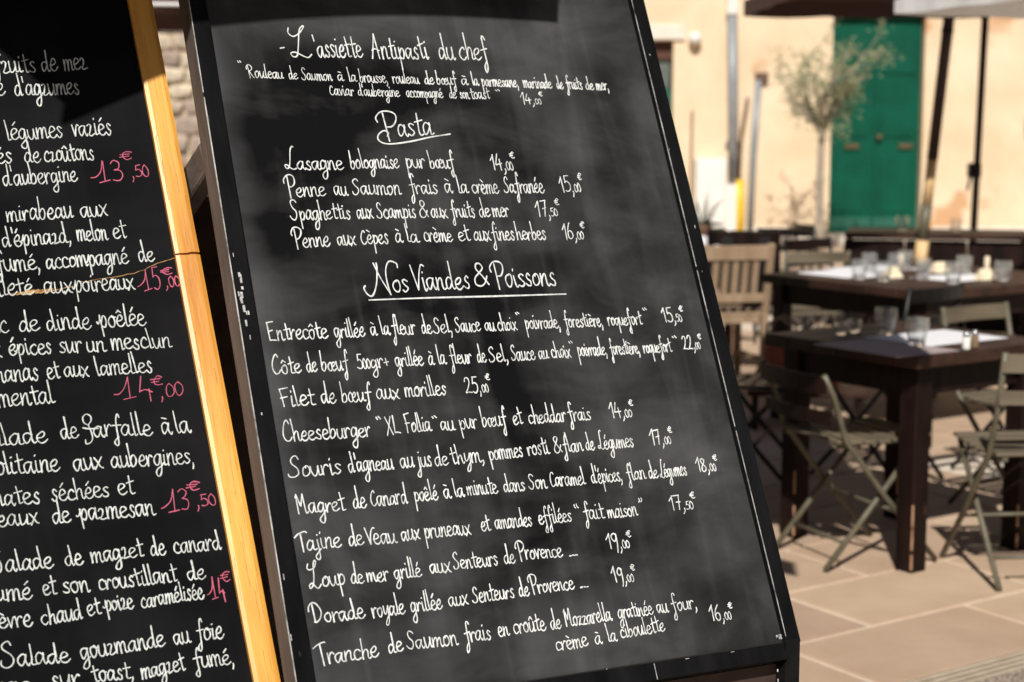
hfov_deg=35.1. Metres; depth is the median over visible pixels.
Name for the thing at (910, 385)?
table
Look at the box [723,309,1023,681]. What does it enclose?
ground
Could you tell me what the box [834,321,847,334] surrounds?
glass
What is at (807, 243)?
folding chair
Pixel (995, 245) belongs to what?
table
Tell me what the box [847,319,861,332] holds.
glass
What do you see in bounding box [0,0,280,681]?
menu board
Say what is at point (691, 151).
wall cable
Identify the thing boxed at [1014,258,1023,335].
wooden chair
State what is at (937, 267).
napkin
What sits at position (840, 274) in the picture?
placemat
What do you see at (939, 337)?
placemat
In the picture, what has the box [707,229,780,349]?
wooden chair
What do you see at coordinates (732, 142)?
drainpipe
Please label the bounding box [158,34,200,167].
stone house
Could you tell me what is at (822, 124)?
olive tree
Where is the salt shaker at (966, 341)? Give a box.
[962,331,970,349]
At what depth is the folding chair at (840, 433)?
5.64 m
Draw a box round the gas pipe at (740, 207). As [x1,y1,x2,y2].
[736,180,743,230]
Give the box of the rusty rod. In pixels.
[737,97,748,178]
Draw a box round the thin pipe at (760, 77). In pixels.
[747,72,768,230]
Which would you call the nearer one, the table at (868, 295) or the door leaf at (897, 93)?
the table at (868, 295)
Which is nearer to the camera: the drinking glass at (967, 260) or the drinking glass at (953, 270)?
the drinking glass at (953, 270)
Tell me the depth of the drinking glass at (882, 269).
7.97 m
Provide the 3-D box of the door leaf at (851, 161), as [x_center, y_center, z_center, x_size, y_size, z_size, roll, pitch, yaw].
[4.540,-2.905,21.659,0.590,2.880,0.085,0,7,0]
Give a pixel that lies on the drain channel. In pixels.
(992, 667)
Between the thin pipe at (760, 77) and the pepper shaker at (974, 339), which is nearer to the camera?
the pepper shaker at (974, 339)
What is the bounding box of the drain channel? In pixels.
[906,650,1023,681]
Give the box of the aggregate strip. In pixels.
[977,669,1023,681]
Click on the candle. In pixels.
(987, 262)
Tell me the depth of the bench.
8.15 m
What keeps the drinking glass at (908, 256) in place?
on the placemat at (845, 268)
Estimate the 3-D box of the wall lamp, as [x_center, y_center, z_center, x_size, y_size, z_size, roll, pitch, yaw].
[2.400,-3.970,21.280,0.170,0.170,0.193,0,7,0]
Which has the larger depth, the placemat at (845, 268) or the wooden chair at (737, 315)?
the wooden chair at (737, 315)
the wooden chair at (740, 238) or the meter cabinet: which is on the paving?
the meter cabinet
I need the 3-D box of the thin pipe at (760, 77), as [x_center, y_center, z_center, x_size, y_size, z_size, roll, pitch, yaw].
[3.251,-2.412,21.498,0.248,2.266,0.100,0,7,0]
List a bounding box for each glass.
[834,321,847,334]
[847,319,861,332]
[851,258,867,279]
[862,252,876,270]
[874,260,891,281]
[875,307,897,334]
[888,252,903,273]
[896,216,907,230]
[898,250,912,268]
[905,316,928,346]
[915,258,931,279]
[944,261,962,284]
[950,218,961,231]
[956,255,972,274]
[994,261,1011,281]
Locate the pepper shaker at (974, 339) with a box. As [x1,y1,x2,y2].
[970,330,978,347]
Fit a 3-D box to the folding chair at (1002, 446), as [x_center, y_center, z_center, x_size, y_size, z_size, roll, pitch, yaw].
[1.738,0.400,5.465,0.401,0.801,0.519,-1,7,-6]
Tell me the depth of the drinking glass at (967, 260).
8.39 m
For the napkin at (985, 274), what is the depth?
8.11 m
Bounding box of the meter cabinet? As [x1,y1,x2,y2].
[694,158,726,228]
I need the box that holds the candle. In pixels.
[984,255,989,268]
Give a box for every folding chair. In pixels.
[735,372,782,481]
[753,227,812,343]
[754,250,850,384]
[760,359,937,571]
[783,237,871,328]
[793,222,854,328]
[809,282,964,478]
[939,352,1023,591]
[940,302,1012,503]
[950,388,1005,468]
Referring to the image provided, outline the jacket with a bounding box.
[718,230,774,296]
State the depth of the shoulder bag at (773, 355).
8.16 m
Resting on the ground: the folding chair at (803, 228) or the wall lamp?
the folding chair at (803, 228)
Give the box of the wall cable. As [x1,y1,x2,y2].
[690,111,692,193]
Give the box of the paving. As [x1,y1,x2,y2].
[717,231,967,305]
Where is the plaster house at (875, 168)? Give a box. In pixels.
[644,0,1023,244]
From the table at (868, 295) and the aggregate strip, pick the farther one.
the table at (868, 295)
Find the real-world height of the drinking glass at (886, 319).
0.098 m
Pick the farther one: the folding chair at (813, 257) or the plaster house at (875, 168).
the plaster house at (875, 168)
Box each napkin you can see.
[889,266,902,277]
[930,262,944,272]
[973,268,995,279]
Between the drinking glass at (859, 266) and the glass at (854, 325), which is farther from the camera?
the drinking glass at (859, 266)
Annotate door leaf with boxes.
[828,17,876,230]
[871,17,921,228]
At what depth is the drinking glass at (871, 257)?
8.58 m
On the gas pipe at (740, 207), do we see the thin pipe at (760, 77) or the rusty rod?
the rusty rod
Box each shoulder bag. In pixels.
[764,314,797,386]
[800,320,828,329]
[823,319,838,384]
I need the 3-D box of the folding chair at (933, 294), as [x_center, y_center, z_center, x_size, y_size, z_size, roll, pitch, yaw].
[1.621,0.171,7.006,0.401,0.861,0.519,-7,10,-41]
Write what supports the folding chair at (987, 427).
on the ground
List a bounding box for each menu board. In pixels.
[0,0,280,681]
[178,0,800,681]
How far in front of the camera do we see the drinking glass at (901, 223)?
12.03 m
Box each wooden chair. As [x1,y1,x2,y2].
[704,243,775,384]
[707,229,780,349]
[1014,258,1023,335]
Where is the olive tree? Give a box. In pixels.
[767,17,904,251]
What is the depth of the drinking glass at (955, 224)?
11.92 m
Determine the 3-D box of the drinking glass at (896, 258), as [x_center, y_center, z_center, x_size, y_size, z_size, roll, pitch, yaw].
[1.985,-0.398,8.378,0.086,0.114,0.082,-6,10,-39]
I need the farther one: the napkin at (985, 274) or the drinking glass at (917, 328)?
the napkin at (985, 274)
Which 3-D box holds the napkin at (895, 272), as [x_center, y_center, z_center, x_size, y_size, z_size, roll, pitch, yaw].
[1.930,-0.350,8.233,0.100,0.055,0.060,-4,8,-28]
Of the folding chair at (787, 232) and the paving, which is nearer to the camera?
the folding chair at (787, 232)
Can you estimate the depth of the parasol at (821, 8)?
11.41 m
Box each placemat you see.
[793,270,875,278]
[813,338,959,357]
[825,267,914,272]
[864,329,1006,345]
[909,274,1010,281]
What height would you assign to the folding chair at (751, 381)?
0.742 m
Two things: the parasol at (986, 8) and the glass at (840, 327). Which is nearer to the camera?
the glass at (840, 327)
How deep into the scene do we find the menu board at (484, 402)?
2.58 m
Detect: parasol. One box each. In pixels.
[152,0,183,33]
[744,0,985,263]
[894,0,1023,18]
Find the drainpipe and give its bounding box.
[725,0,738,230]
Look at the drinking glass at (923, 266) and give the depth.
8.09 m
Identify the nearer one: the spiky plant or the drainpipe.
the spiky plant
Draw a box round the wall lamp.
[688,32,700,44]
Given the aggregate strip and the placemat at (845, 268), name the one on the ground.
the aggregate strip
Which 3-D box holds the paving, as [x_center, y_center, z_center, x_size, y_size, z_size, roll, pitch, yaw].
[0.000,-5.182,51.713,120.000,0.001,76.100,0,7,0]
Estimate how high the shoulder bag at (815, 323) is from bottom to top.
0.357 m
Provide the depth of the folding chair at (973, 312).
6.54 m
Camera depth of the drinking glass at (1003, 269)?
7.99 m
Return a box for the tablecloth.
[702,236,719,245]
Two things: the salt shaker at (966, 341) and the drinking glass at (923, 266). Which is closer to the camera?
the salt shaker at (966, 341)
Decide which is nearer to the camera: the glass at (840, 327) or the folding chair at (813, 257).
the glass at (840, 327)
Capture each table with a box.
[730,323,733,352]
[759,263,1023,447]
[765,321,1023,573]
[842,228,1023,332]
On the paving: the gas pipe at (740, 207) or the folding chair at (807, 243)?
the gas pipe at (740, 207)
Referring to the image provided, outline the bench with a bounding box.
[747,383,868,429]
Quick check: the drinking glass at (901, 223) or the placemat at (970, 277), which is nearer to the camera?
the placemat at (970, 277)
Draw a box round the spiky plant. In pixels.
[696,190,727,235]

